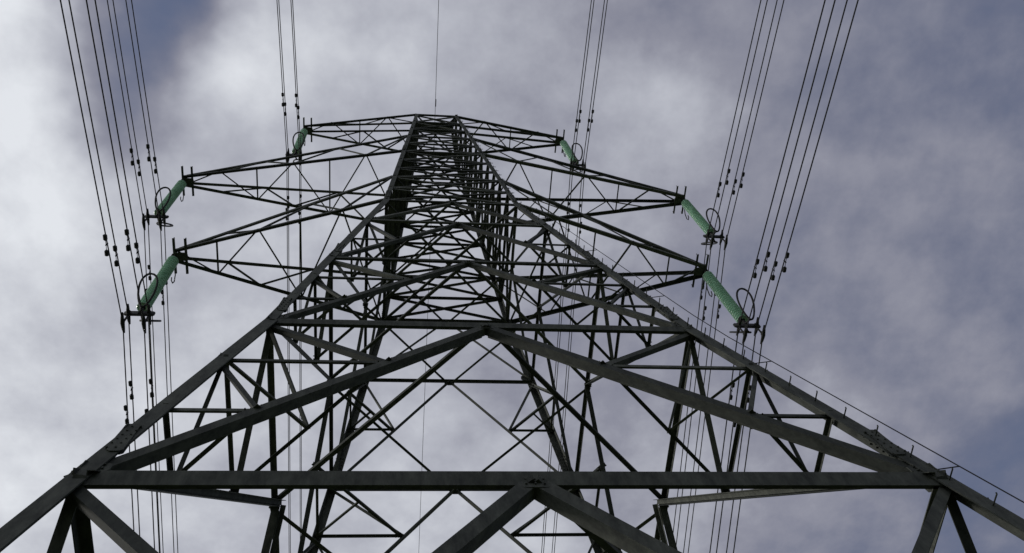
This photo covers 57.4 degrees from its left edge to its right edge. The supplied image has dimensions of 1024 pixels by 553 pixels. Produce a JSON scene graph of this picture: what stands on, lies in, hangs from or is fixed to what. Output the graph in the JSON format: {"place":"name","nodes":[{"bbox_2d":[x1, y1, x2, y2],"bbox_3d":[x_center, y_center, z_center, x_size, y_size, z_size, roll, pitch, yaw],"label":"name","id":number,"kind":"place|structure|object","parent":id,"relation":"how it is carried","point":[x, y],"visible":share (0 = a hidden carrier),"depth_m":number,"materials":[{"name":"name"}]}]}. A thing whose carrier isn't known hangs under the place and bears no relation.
{"place":"outdoors","nodes":[
{"label":"outdoors","id":0,"kind":"place"},
{"bbox_2d":[0,0,1023,552],"label":"sky","id":1,"kind":"structure","parent":0,"point":[899,296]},
{"label":"ground","id":2,"kind":"structure","parent":0,"visible":0},
{"bbox_2d":[0,114,1023,552],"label":"electricity pylon","id":3,"kind":"object","parent":2,"relation":"on","point":[892,464],"visible":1,"depth_m":18.50,"materials":[{"name":"metal"}]},
{"bbox_2d":[120,254,178,333],"bbox_3d":[-11.043,0.322,29.047,0.860,5.463,1.626,2,-68,-7],"label":"insulator string","id":4,"kind":"object","parent":3,"relation":"attached to","point":[160,280],"visible":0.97,"depth_m":27.93,"materials":[{"name":"green glass"}]},
{"bbox_2d":[60,0,160,552],"bbox_3d":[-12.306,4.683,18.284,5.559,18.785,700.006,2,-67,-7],"label":"overhead power line","id":5,"kind":"object","parent":4,"relation":"hanging from","point":[117,264],"visible":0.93,"depth_m":25.11,"materials":[{"name":"metal"}]},
{"bbox_2d":[142,180,185,230],"bbox_3d":[-13.405,-2.975,36.567,0.860,5.463,1.626,2,-68,-7],"label":"insulator string","id":6,"kind":"object","parent":3,"relation":"attached to","point":[173,194],"visible":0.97,"depth_m":35.38,"materials":[{"name":"green glass"}]},
{"bbox_2d":[107,0,177,552],"bbox_3d":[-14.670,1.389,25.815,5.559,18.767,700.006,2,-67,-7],"label":"overhead power line","id":7,"kind":"object","parent":6,"relation":"hanging from","point":[139,174],"visible":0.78,"depth_m":33.79,"materials":[{"name":"metal"}]},
{"bbox_2d":[285,128,307,162],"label":"insulator string","id":8,"kind":"object","parent":3,"relation":"attached to","point":[302,137],"visible":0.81,"depth_m":44.53,"materials":[{"name":"green glass"}]},
{"bbox_2d":[276,0,301,552],"bbox_3d":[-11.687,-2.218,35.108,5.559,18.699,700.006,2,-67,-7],"label":"overhead power line","id":9,"kind":"object","parent":8,"relation":"hanging from","point":[297,106],"visible":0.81,"depth_m":43.99,"materials":[{"name":"metal"}]},
{"bbox_2d":[419,0,438,538],"bbox_3d":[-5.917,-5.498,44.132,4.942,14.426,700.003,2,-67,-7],"label":"earth wire","id":10,"kind":"object","parent":3,"relation":"attached to","point":[429,263],"visible":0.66,"depth_m":53.69,"materials":[{"name":"metal"}]},
{"bbox_2d":[560,140,585,173],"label":"insulator string","id":11,"kind":"object","parent":3,"relation":"attached to","point":[566,148],"visible":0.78,"depth_m":46.38,"materials":[{"name":"green glass"}]},
{"bbox_2d":[541,0,607,552],"bbox_3d":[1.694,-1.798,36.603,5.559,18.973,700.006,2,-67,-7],"label":"overhead power line","id":12,"kind":"object","parent":11,"relation":"hanging from","point":[576,130],"visible":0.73,"depth_m":45.29,"materials":[{"name":"metal"}]},
{"bbox_2d":[681,199,727,249],"bbox_3d":[7.859,-2.365,39.156,0.860,5.463,1.626,2,-67,-7],"label":"insulator string","id":13,"kind":"object","parent":3,"relation":"attached to","point":[703,224],"visible":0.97,"depth_m":38.09,"materials":[{"name":"green glass"}]},
{"bbox_2d":[673,0,783,552],"bbox_3d":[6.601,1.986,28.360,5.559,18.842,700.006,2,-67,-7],"label":"overhead power line","id":14,"kind":"object","parent":13,"relation":"hanging from","point":[718,196],"visible":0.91,"depth_m":35.99,"materials":[{"name":"metal"}]},
{"bbox_2d":[703,270,765,343],"bbox_3d":[7.190,0.805,31.251,0.860,5.463,1.626,2,-68,-7],"label":"insulator string","id":15,"kind":"object","parent":3,"relation":"attached to","point":[729,303],"visible":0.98,"depth_m":30.19,"materials":[{"name":"green glass"}]},
{"bbox_2d":[709,0,858,552],"bbox_3d":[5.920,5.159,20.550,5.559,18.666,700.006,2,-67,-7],"label":"overhead power line","id":16,"kind":"object","parent":15,"relation":"hanging from","point":[772,278],"visible":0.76,"depth_m":27.05,"materials":[{"name":"metal"}]}
]}

